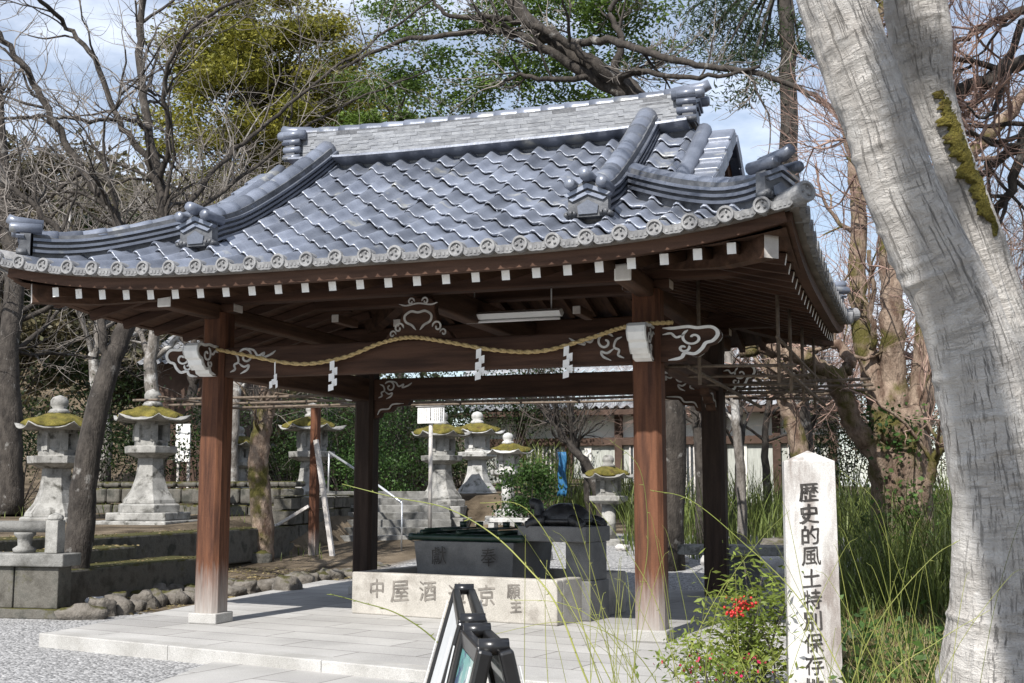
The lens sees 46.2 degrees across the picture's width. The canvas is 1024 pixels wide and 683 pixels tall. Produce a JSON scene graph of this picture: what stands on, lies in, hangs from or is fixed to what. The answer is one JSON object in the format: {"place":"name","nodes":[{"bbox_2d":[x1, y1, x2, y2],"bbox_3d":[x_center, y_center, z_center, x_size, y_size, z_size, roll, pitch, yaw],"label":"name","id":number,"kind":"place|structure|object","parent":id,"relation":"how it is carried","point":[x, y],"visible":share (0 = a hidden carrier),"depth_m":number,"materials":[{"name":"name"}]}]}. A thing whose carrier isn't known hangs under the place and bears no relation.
{"place":"outdoors","nodes":[
{"label":"outdoors","id":0,"kind":"place"},
{"bbox_2d":[157,661,419,682],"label":"stone path","id":1,"kind":"structure","parent":0,"point":[217,672],"depth_m":9.83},
{"bbox_2d":[0,311,947,682],"bbox_3d":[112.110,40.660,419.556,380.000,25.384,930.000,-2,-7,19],"label":"ground","id":2,"kind":"structure","parent":0,"point":[24,657],"depth_m":21.53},
{"bbox_2d":[0,57,43,514],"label":"tree","id":3,"kind":"object","parent":2,"relation":"on","point":[12,483],"visible":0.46,"depth_m":27.05,"materials":[{"name":"brown wood"}]},
{"bbox_2d":[0,536,44,551],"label":"stone step","id":4,"kind":"object","parent":2,"relation":"on","point":[7,544],"visible":0.04,"depth_m":17.08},
{"bbox_2d":[0,513,80,619],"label":"stone balustrade","id":5,"kind":"object","parent":2,"relation":"on","point":[34,584],"visible":0.97,"depth_m":14.69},
{"bbox_2d":[14,395,82,521],"bbox_3d":[-9.375,2.446,24.747,1.542,2.681,1.757,-2,-7,19],"label":"stone lantern","id":6,"kind":"object","parent":2,"relation":"on","point":[58,426],"visible":0.81,"depth_m":24.44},
{"bbox_2d":[0,130,126,416],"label":"evergreen tree","id":7,"kind":"object","parent":2,"relation":"on","point":[28,328],"visible":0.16,"depth_m":48.88,"materials":[{"name":"green plant"}]},
{"bbox_2d":[9,545,136,562],"bbox_3d":[-6.574,3.310,17.555,0.660,0.540,2.700,-2,-7,18],"label":"stone step","id":8,"kind":"object","parent":2,"relation":"on","point":[102,553],"visible":0.25,"depth_m":18.18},
{"bbox_2d":[20,363,132,505],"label":"shrub","id":9,"kind":"object","parent":2,"relation":"on","point":[25,439],"visible":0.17,"depth_m":31.36,"materials":[{"name":"green plant"}]},
{"bbox_2d":[54,603,109,619],"bbox_3d":[-5.178,3.324,14.559,0.600,0.318,0.477,-2,-7,19],"label":"rock","id":10,"kind":"object","parent":2,"relation":"on","point":[82,611],"visible":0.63,"depth_m":14.44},
{"bbox_2d":[2,181,183,487],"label":"evergreen tree","id":11,"kind":"object","parent":2,"relation":"on","point":[85,366],"visible":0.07,"depth_m":52.27,"materials":[{"name":"green plant"}]},
{"bbox_2d":[88,597,116,616],"bbox_3d":[-5.080,3.346,14.884,0.348,0.361,0.287,-6,-9,39],"label":"rock","id":12,"kind":"object","parent":2,"relation":"on","point":[109,604],"visible":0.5,"depth_m":14.81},
{"bbox_2d":[22,357,189,503],"bbox_3d":[-9.991,2.229,29.563,4.771,3.757,4.385,-2,-7,19],"label":"shrub","id":13,"kind":"object","parent":2,"relation":"on","point":[123,440],"visible":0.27,"depth_m":29.41,"materials":[{"name":"green plant"}]},
{"bbox_2d":[103,594,134,615],"bbox_3d":[-5.035,3.401,15.203,0.611,0.397,0.435,-2,-7,19],"label":"rock","id":14,"kind":"object","parent":2,"relation":"on","point":[125,606],"visible":0.38,"depth_m":15.03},
{"bbox_2d":[3,526,255,566],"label":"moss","id":15,"kind":"object","parent":2,"relation":"on","point":[120,546],"visible":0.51,"depth_m":18.52,"materials":[{"name":"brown plant"}]},
{"bbox_2d":[70,556,195,605],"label":"stone wall","id":16,"kind":"structure","parent":2,"relation":"on","point":[128,576],"depth_m":17.51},
{"bbox_2d":[0,54,269,472],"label":"bare tree","id":17,"kind":"object","parent":2,"relation":"on","point":[33,336],"visible":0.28,"depth_m":30.47,"materials":[{"name":"brown wood"}]},
{"bbox_2d":[14,121,260,503],"bbox_3d":[-11.740,-1.265,38.208,11.255,12.872,11.378,-2,-7,19],"label":"bare tree","id":18,"kind":"object","parent":2,"relation":"on","point":[93,367],"visible":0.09,"depth_m":37.34,"materials":[{"name":"grey plant"}]},
{"bbox_2d":[131,589,159,609],"bbox_3d":[-4.863,3.450,15.822,0.397,0.352,0.305,-2,-7,19],"label":"rock","id":19,"kind":"object","parent":2,"relation":"on","point":[148,598],"visible":0.41,"depth_m":15.77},
{"bbox_2d":[96,389,196,524],"bbox_3d":[-7.228,2.351,24.021,1.663,2.806,1.556,-2,-7,14],"label":"stone lantern","id":20,"kind":"object","parent":2,"relation":"on","point":[148,499],"visible":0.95,"depth_m":23.71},
{"bbox_2d":[19,112,289,427],"bbox_3d":[-10.657,-1.061,39.125,11.304,12.675,10.979,3,-8,-20],"label":"bare tree","id":21,"kind":"object","parent":2,"relation":"on","point":[193,385],"visible":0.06,"depth_m":38.70,"materials":[{"name":"brown wood"}]},
{"bbox_2d":[162,588,189,604],"bbox_3d":[-4.642,3.560,16.440,0.497,0.356,0.373,-2,-7,19],"label":"rock","id":22,"kind":"object","parent":2,"relation":"on","point":[177,596],"visible":0.53,"depth_m":16.31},
{"bbox_2d":[175,424,190,487],"bbox_3d":[-8.268,3.015,30.179,0.420,1.875,0.100,-2,-7,19],"label":"white board","id":23,"kind":"object","parent":2,"relation":"on","point":[185,429],"visible":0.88,"depth_m":30.18,"materials":[{"name":"paint"}]},
{"bbox_2d":[18,65,354,480],"bbox_3d":[-8.933,-1.287,32.779,12.537,11.646,11.453,-2,-7,19],"label":"bare tree","id":24,"kind":"object","parent":2,"relation":"on","point":[153,353],"visible":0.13,"depth_m":30.85,"materials":[{"name":"brown plant"}]},
{"bbox_2d":[82,179,295,410],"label":"evergreen tree","id":25,"kind":"object","parent":2,"relation":"on","point":[138,356],"visible":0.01,"depth_m":54.07,"materials":[{"name":"green plant"}]},
{"bbox_2d":[93,526,289,563],"bbox_3d":[-5.917,3.702,21.380,0.660,0.640,7.000,-2,-7,18],"label":"stone step","id":26,"kind":"object","parent":2,"relation":"on","point":[243,546],"visible":0.27,"depth_m":21.03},
{"bbox_2d":[110,377,277,503],"bbox_3d":[-8.226,2.607,31.390,4.272,3.460,4.243,6,-9,-39],"label":"shrub","id":27,"kind":"object","parent":2,"relation":"on","point":[196,438],"visible":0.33,"depth_m":30.88,"materials":[{"name":"green plant"}]},
{"bbox_2d":[137,335,251,487],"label":"house","id":28,"kind":"structure","parent":2,"relation":"on","point":[178,383],"depth_m":40.75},
{"bbox_2d":[96,481,305,524],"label":"stone wall","id":29,"kind":"structure","parent":2,"relation":"on","point":[179,495],"depth_m":26.58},
{"bbox_2d":[0,0,460,568],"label":"cherry tree","id":30,"kind":"object","parent":2,"relation":"on","point":[80,530],"visible":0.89,"depth_m":18.96,"materials":[{"name":"brown plant"}]},
{"bbox_2d":[0,127,466,490],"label":"hillside wood","id":31,"kind":"object","parent":2,"relation":"on","point":[129,355],"visible":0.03,"depth_m":64.78,"materials":[{"name":"green plant"}]},
{"bbox_2d":[228,584,246,597],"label":"rock","id":32,"kind":"object","parent":2,"relation":"on","point":[235,590],"visible":0.39,"depth_m":17.48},
{"bbox_2d":[230,381,245,504],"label":"tree","id":33,"kind":"object","parent":2,"relation":"on","point":[234,451],"visible":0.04,"depth_m":26.81,"materials":[{"name":"grey plant"}]},
{"bbox_2d":[127,566,351,614],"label":"leaf litter","id":34,"kind":"object","parent":2,"relation":"on","point":[248,570],"visible":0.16,"depth_m":21.16,"materials":[{"name":"brown plant"}]},
{"bbox_2d":[238,426,249,504],"bbox_3d":[-6.227,2.986,27.324,1.170,2.127,1.094,-2,-7,14],"label":"stone lantern","id":35,"kind":"object","parent":2,"relation":"on","point":[243,446],"visible":0.27,"depth_m":27.17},
{"bbox_2d":[233,580,256,594],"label":"rock","id":36,"kind":"object","parent":2,"relation":"on","point":[250,586],"visible":0.44,"depth_m":17.83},
{"bbox_2d":[120,0,390,204],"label":"evergreen tree","id":37,"kind":"object","parent":2,"relation":"on","point":[224,48],"visible":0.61,"depth_m":46.02,"materials":[{"name":"green plant"}]},
{"bbox_2d":[250,550,271,562],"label":"rock","id":38,"kind":"object","parent":2,"relation":"on","point":[262,556],"visible":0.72,"depth_m":23.16,"materials":[{"name":"stone"}]},
{"bbox_2d":[233,382,304,560],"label":"tree","id":39,"kind":"object","parent":2,"relation":"on","point":[261,516],"visible":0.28,"depth_m":23.58,"materials":[{"name":"brown plant"}]},
{"bbox_2d":[188,388,353,487],"bbox_3d":[-7.047,3.252,37.462,6.019,4.132,5.054,2,-7,-12],"label":"shrub","id":40,"kind":"object","parent":2,"relation":"on","point":[274,464],"visible":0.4,"depth_m":36.91,"materials":[{"name":"green plant"}]},
{"bbox_2d":[122,46,430,480],"bbox_3d":[-5.446,-1.724,31.708,9.305,12.300,12.383,4,-8,-29],"label":"bare tree","id":41,"kind":"object","parent":2,"relation":"on","point":[252,415],"visible":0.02,"depth_m":31.45,"materials":[{"name":"brown wood"}]},
{"bbox_2d":[271,575,302,590],"bbox_3d":[-3.234,3.561,17.338,0.441,0.392,0.553,2,-7,-19],"label":"rock","id":42,"kind":"object","parent":2,"relation":"on","point":[284,583],"visible":0.52,"depth_m":17.21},
{"bbox_2d":[285,571,314,583],"bbox_3d":[-3.511,3.921,19.425,0.613,0.387,0.424,-2,-7,19],"label":"rock","id":43,"kind":"object","parent":2,"relation":"on","point":[304,578],"visible":0.36,"depth_m":19.35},
{"bbox_2d":[274,408,334,555],"bbox_3d":[-4.168,2.884,24.506,1.377,3.191,0.372,-2,-7,14],"label":"prop post","id":44,"kind":"object","parent":2,"relation":"on","point":[316,482],"visible":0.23,"depth_m":24.44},
{"bbox_2d":[278,403,346,496],"bbox_3d":[-5.020,3.312,30.063,1.772,3.566,1.664,-1,-7,12],"label":"stone lantern","id":45,"kind":"object","parent":2,"relation":"on","point":[302,429],"visible":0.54,"depth_m":29.86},
{"bbox_2d":[272,495,353,550],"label":"stone wall","id":46,"kind":"structure","parent":2,"relation":"on","point":[302,518],"depth_m":25.52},
{"bbox_2d":[246,389,409,490],"bbox_3d":[-5.665,2.982,37.715,5.478,4.268,5.044,-1,-7,4],"label":"shrub","id":47,"kind":"object","parent":2,"relation":"on","point":[343,436],"visible":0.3,"depth_m":37.38,"materials":[{"name":"green plant"}]},
{"bbox_2d":[231,38,440,489],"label":"evergreen tree","id":48,"kind":"object","parent":2,"relation":"on","point":[384,114],"depth_m":51.59,"materials":[{"name":"green plant"}]},
{"bbox_2d":[327,451,402,550],"bbox_3d":[-3.353,3.515,27.207,0.138,2.202,4.804,4,-8,-27],"label":"handrail","id":49,"kind":"object","parent":2,"relation":"on","point":[379,486],"visible":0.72,"depth_m":26.20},
{"bbox_2d":[325,434,423,490],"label":"shrub","id":50,"kind":"object","parent":2,"relation":"on","point":[397,487],"visible":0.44,"depth_m":32.51,"materials":[{"name":"green plant"}]},
{"bbox_2d":[306,491,450,540],"bbox_3d":[-3.207,4.282,28.392,3.500,1.470,3.407,1,-7,-6],"label":"stone stair","id":51,"kind":"object","parent":2,"relation":"on","point":[415,517],"visible":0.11,"depth_m":28.50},
{"bbox_2d":[318,78,444,489],"bbox_3d":[-3.934,-1.786,39.673,4.762,14.194,4.403,-2,-7,19],"label":"evergreen tree","id":52,"kind":"object","parent":2,"relation":"on","point":[351,118],"visible":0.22,"depth_m":39.69,"materials":[{"name":"green plant"}]},
{"bbox_2d":[327,400,467,490],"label":"shrub","id":53,"kind":"object","parent":2,"relation":"on","point":[391,434],"visible":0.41,"depth_m":37.38,"materials":[{"name":"green plant"}]},
{"bbox_2d":[416,406,444,527],"bbox_3d":[-1.735,2.677,25.778,0.680,2.625,0.165,-2,-7,19],"label":"notice board","id":54,"kind":"object","parent":2,"relation":"on","point":[430,415],"visible":0.99,"depth_m":25.83,"materials":[{"name":"white paint"}]},
{"bbox_2d":[412,413,471,529],"bbox_3d":[-1.764,3.234,30.018,1.592,2.970,1.489,-2,-7,14],"label":"stone lantern","id":55,"kind":"object","parent":2,"relation":"on","point":[445,434],"visible":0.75,"depth_m":29.76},
{"bbox_2d":[379,370,520,490],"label":"tree","id":56,"kind":"object","parent":2,"relation":"on","point":[424,374],"visible":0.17,"depth_m":38.07,"materials":[{"name":"green plant"}]},
{"bbox_2d":[407,438,496,489],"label":"shrub","id":57,"kind":"object","parent":2,"relation":"on","point":[455,468],"visible":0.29,"depth_m":33.99,"materials":[{"name":"green plant"}]},
{"bbox_2d":[59,580,850,682],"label":"platform floor","id":58,"kind":"structure","parent":2,"relation":"on","point":[313,618],"depth_m":11.98,"materials":[{"name":"stone"}]},
{"bbox_2d":[39,631,606,682],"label":"platform kerb","id":59,"kind":"structure","parent":58,"relation":"attached to","point":[166,650],"depth_m":10.62,"materials":[{"name":"stone"}]},
{"bbox_2d":[0,79,859,642],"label":"wash pavilion","id":60,"kind":"structure","parent":58,"relation":"on","point":[632,213],"depth_m":12.82,"materials":[{"name":"tile"}]},
{"bbox_2d":[216,320,673,390],"bbox_3d":[-0.984,0.194,12.363,5.359,0.593,0.141,-3,-7,19],"label":"straw rope","id":61,"kind":"object","parent":60,"relation":"hanging from","point":[565,347],"visible":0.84,"depth_m":12.22,"materials":[{"name":"beige fabric"}]},
{"bbox_2d":[471,288,563,323],"bbox_3d":[0.006,-0.483,13.898,1.180,0.510,0.200,-2,-7,19],"label":"fluorescent lamp","id":62,"kind":"object","parent":60,"relation":"hanging from","point":[524,315],"visible":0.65,"depth_m":13.79,"materials":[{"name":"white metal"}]},
{"bbox_2d":[666,280,830,409],"bbox_3d":[3.061,0.187,14.629,1.301,1.120,5.700,-2,-7,19],"label":"wisteria trellis","id":63,"kind":"object","parent":60,"relation":"hanging from","point":[779,365],"visible":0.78,"depth_m":13.10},
{"bbox_2d":[352,566,625,625],"bbox_3d":[-0.260,2.929,14.052,2.700,0.475,1.756,-4,-8,30],"label":"stone base","id":64,"kind":"object","parent":58,"relation":"on","point":[408,591],"visible":0.84,"depth_m":13.34,"materials":[{"name":"stone"}]},
{"bbox_2d":[414,540,551,578],"bbox_3d":[-0.343,2.719,14.126,1.349,0.750,0.976,-4,-8,30],"label":"stone basin","id":65,"kind":"object","parent":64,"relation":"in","point":[478,558],"visible":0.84,"depth_m":13.78,"materials":[{"name":"stone"}]},
{"bbox_2d":[408,529,531,542],"bbox_3d":[-0.346,2.275,14.134,1.550,0.132,0.860,-4,-8,30],"label":"bamboo rack","id":66,"kind":"object","parent":65,"relation":"on","point":[462,535],"visible":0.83,"depth_m":13.86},
{"bbox_2d":[518,525,609,621],"bbox_3d":[0.589,2.588,13.517,0.865,1.020,0.620,-4,-8,30],"label":"stone pedestal","id":67,"kind":"object","parent":58,"relation":"on","point":[572,536],"visible":0.69,"depth_m":13.26,"materials":[{"name":"stone"}]},
{"bbox_2d":[525,498,607,528],"bbox_3d":[0.612,1.942,13.584,0.947,0.343,0.663,-4,-8,30],"label":"turtle statue","id":68,"kind":"object","parent":67,"relation":"on","point":[560,514],"visible":0.94,"depth_m":13.44,"materials":[{"name":"black stone"}]},
{"bbox_2d":[424,584,487,682],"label":"folding sign","id":69,"kind":"object","parent":2,"relation":"on","point":[456,617],"visible":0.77,"depth_m":3.37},
{"bbox_2d":[456,411,504,493],"bbox_3d":[-0.924,3.103,31.875,1.559,2.502,1.459,-2,-7,13],"label":"stone lantern","id":70,"kind":"object","parent":2,"relation":"on","point":[476,444],"visible":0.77,"depth_m":31.63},
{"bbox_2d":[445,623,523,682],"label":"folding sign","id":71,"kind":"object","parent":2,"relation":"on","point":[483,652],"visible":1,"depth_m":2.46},
{"bbox_2d":[132,376,875,410],"bbox_3d":[-0.296,2.281,18.106,11.149,3.012,2.651,-2,-7,19],"label":"wisteria trellis","id":72,"kind":"object","parent":2,"relation":"on","point":[342,402],"visible":0.35,"depth_m":18.70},
{"bbox_2d":[475,433,533,526],"bbox_3d":[-0.099,3.442,29.952,1.351,2.341,1.264,-2,-7,15],"label":"stone lantern","id":73,"kind":"object","parent":2,"relation":"on","point":[506,449],"visible":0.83,"depth_m":29.76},
{"bbox_2d":[485,517,527,527],"bbox_3d":[0.000,4.268,27.154,1.200,0.560,0.350,-2,-7,19],"label":"stone bench","id":74,"kind":"object","parent":2,"relation":"on","point":[492,522],"visible":0.34,"depth_m":27.11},
{"bbox_2d":[413,368,607,469],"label":"tree","id":75,"kind":"object","parent":2,"relation":"on","point":[523,417],"visible":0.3,"depth_m":37.28,"materials":[{"name":"green plant"}]},
{"bbox_2d":[487,449,564,526],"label":"shrub","id":76,"kind":"object","parent":2,"relation":"on","point":[544,488],"visible":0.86,"depth_m":27.32,"materials":[{"name":"green plant"}]},
{"bbox_2d":[515,367,601,516],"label":"tree","id":77,"kind":"object","parent":2,"relation":"on","point":[583,459],"visible":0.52,"depth_m":27.91,"materials":[{"name":"brown wood"}]},
{"bbox_2d":[557,452,566,495],"bbox_3d":[1.254,3.315,30.040,0.263,1.102,0.110,-2,-7,19],"label":"blue sheet","id":78,"kind":"object","parent":77,"relation":"hanging from","point":[562,465],"visible":0.97,"depth_m":30.03,"materials":[{"name":"plastic"}]},
{"bbox_2d":[503,431,633,522],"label":"thicket","id":79,"kind":"object","parent":2,"relation":"on","point":[576,500],"visible":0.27,"depth_m":32.53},
{"bbox_2d":[310,0,837,570],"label":"oak tree","id":80,"kind":"object","parent":2,"relation":"on","point":[534,34],"visible":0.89,"depth_m":22.99,"materials":[{"name":"green plant"}]},
{"bbox_2d":[551,367,621,514],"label":"tree","id":81,"kind":"object","parent":2,"relation":"on","point":[586,486],"visible":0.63,"depth_m":28.35,"materials":[{"name":"brown wood"}]},
{"bbox_2d":[580,454,633,545],"bbox_3d":[2.050,3.365,25.496,1.168,1.926,1.192,-2,-7,19],"label":"stone lantern","id":82,"kind":"object","parent":2,"relation":"on","point":[607,474],"visible":0.9,"depth_m":25.32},
{"bbox_2d":[445,326,859,502],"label":"temple hall","id":83,"kind":"structure","parent":2,"relation":"on","point":[752,450],"depth_m":37.74,"materials":[{"name":"white paint"}]},
{"bbox_2d":[327,439,1023,682],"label":"tall grass","id":84,"kind":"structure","parent":2,"relation":"on","point":[636,654],"depth_m":5.46,"materials":[{"name":"green plant"}]},
{"bbox_2d":[685,348,734,543],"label":"tree","id":85,"kind":"object","parent":2,"relation":"on","point":[695,421],"visible":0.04,"depth_m":23.86,"materials":[{"name":"grey wood"}]},
{"bbox_2d":[635,636,797,682],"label":"red flowering bush","id":86,"kind":"object","parent":2,"relation":"on","point":[736,669],"visible":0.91,"depth_m":8.13,"materials":[{"name":"green plant"}]},
{"bbox_2d":[594,192,844,532],"bbox_3d":[4.708,0.390,26.886,6.643,7.862,5.580,5,-9,-34],"label":"bare tree","id":87,"kind":"object","parent":2,"relation":"on","point":[742,408],"visible":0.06,"depth_m":26.73,"materials":[{"name":"brown wood"}]},
{"bbox_2d":[677,544,783,594],"bbox_3d":[3.065,3.223,16.654,1.455,0.790,0.670,-2,-7,19],"label":"stone bench","id":88,"kind":"object","parent":2,"relation":"on","point":[697,549],"visible":0.48,"depth_m":16.46,"materials":[{"name":"stone"}]},
{"bbox_2d":[650,0,818,458],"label":"pine tree","id":89,"kind":"object","parent":2,"relation":"on","point":[787,22],"visible":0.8,"depth_m":24.21,"materials":[{"name":"green wood"}]},
{"bbox_2d":[724,348,748,543],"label":"tree","id":90,"kind":"object","parent":2,"relation":"on","point":[734,417],"visible":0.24,"depth_m":19.70,"materials":[{"name":"grey plant"}]},
{"bbox_2d":[648,540,840,682],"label":"nandina bush","id":91,"kind":"object","parent":2,"relation":"on","point":[741,609],"visible":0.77,"depth_m":8.53,"materials":[{"name":"green plant"}]},
{"bbox_2d":[595,234,938,518],"bbox_3d":[6.939,0.398,30.627,10.482,8.275,6.715,1,-7,-11],"label":"bare tree","id":92,"kind":"object","parent":2,"relation":"on","point":[765,439],"visible":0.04,"depth_m":30.45,"materials":[{"name":"brown wood"}]},
{"bbox_2d":[760,556,783,586],"bbox_3d":[3.995,3.671,18.930,0.826,0.676,0.611,0,-7,3],"label":"rock","id":93,"kind":"object","parent":2,"relation":"on","point":[775,562],"visible":0.05,"depth_m":18.67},
{"bbox_2d":[604,460,952,560],"bbox_3d":[6.132,3.510,26.870,10.332,2.248,11.715,-2,-7,19],"label":"thicket","id":94,"kind":"object","parent":2,"relation":"on","point":[760,527],"visible":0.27,"depth_m":24.79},
{"bbox_2d":[745,343,849,457],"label":"tree","id":95,"kind":"object","parent":2,"relation":"on","point":[788,416],"visible":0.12,"depth_m":21.39,"materials":[{"name":"brown plant"}]},
{"bbox_2d":[782,451,842,682],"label":"inscribed pillar","id":96,"kind":"structure","parent":2,"relation":"on","point":[809,489],"depth_m":8.28,"materials":[{"name":"stone"}]},
{"bbox_2d":[688,186,941,459],"bbox_3d":[6.054,0.373,23.867,7.707,7.413,7.600,3,-8,-20],"label":"bare tree","id":97,"kind":"object","parent":2,"relation":"on","point":[814,418],"visible":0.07,"depth_m":23.76,"materials":[{"name":"brown wood"}]},
{"bbox_2d":[750,382,930,504],"bbox_3d":[8.875,2.463,31.741,3.604,4.204,4.857,6,-9,-38],"label":"shrub","id":98,"kind":"object","parent":2,"relation":"on","point":[835,455],"visible":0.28,"depth_m":31.73,"materials":[{"name":"green plant"}]},
{"bbox_2d":[749,475,952,638],"bbox_3d":[5.128,2.415,13.834,4.969,1.743,6.099,-2,-7,19],"label":"thicket","id":99,"kind":"object","parent":2,"relation":"on","point":[939,565],"visible":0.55,"depth_m":12.84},
{"bbox_2d":[724,0,1023,591],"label":"old tree","id":100,"kind":"object","parent":2,"relation":"on","point":[891,438],"visible":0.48,"depth_m":17.15,"materials":[{"name":"brown plant"}]},
{"bbox_2d":[810,330,944,495],"bbox_3d":[11.271,2.308,36.710,5.978,5.669,7.177,-2,-7,19],"label":"shrub","id":101,"kind":"object","parent":2,"relation":"on","point":[860,455],"visible":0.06,"depth_m":36.19,"materials":[{"name":"green plant"}]},
{"bbox_2d":[808,592,947,682],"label":"green grass","id":102,"kind":"structure","parent":2,"relation":"on","point":[861,665],"depth_m":9.21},
{"bbox_2d":[738,159,1023,503],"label":"bare tree","id":103,"kind":"object","parent":2,"relation":"on","point":[907,355],"visible":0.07,"depth_m":19.89,"materials":[{"name":"brown wood"}]},
{"bbox_2d":[747,0,1023,354],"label":"bare tree","id":104,"kind":"object","parent":2,"relation":"on","point":[1002,73],"visible":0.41,"depth_m":10.80,"materials":[{"name":"brown wood"}]},
{"bbox_2d":[828,594,945,682],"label":"ground cover","id":105,"kind":"object","parent":2,"relation":"on","point":[921,655],"visible":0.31,"depth_m":9.12,"materials":[{"name":"green plant"}]},
{"bbox_2d":[750,185,1023,504],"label":"bare tree","id":106,"kind":"object","parent":2,"relation":"on","point":[911,319],"visible":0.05,"depth_m":28.00,"materials":[{"name":"brown wood"}]},
{"bbox_2d":[753,53,1023,330],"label":"bare tree","id":107,"kind":"object","parent":2,"relation":"on","point":[1015,213],"visible":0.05,"depth_m":25.30,"materials":[{"name":"brown wood"}]},
{"bbox_2d":[846,361,945,497],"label":"shrub","id":108,"kind":"object","parent":2,"relation":"on","point":[932,440],"visible":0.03,"depth_m":31.98,"materials":[{"name":"green plant"}]},
{"bbox_2d":[796,0,1023,682],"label":"zelkova tree","id":109,"kind":"object","parent":2,"relation":"on","point":[896,108],"visible":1,"depth_m":7.43,"materials":[{"name":"grey plant"}]},
{"bbox_2d":[0,0,1023,489],"label":"sky","id":110,"kind":"structure","parent":0,"point":[749,129],"materials":[{"name":"white"}]},
{"bbox_2d":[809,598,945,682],"bbox_3d":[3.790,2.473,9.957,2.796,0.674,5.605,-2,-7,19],"label":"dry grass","id":111,"kind":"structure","parent":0,"point":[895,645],"depth_m":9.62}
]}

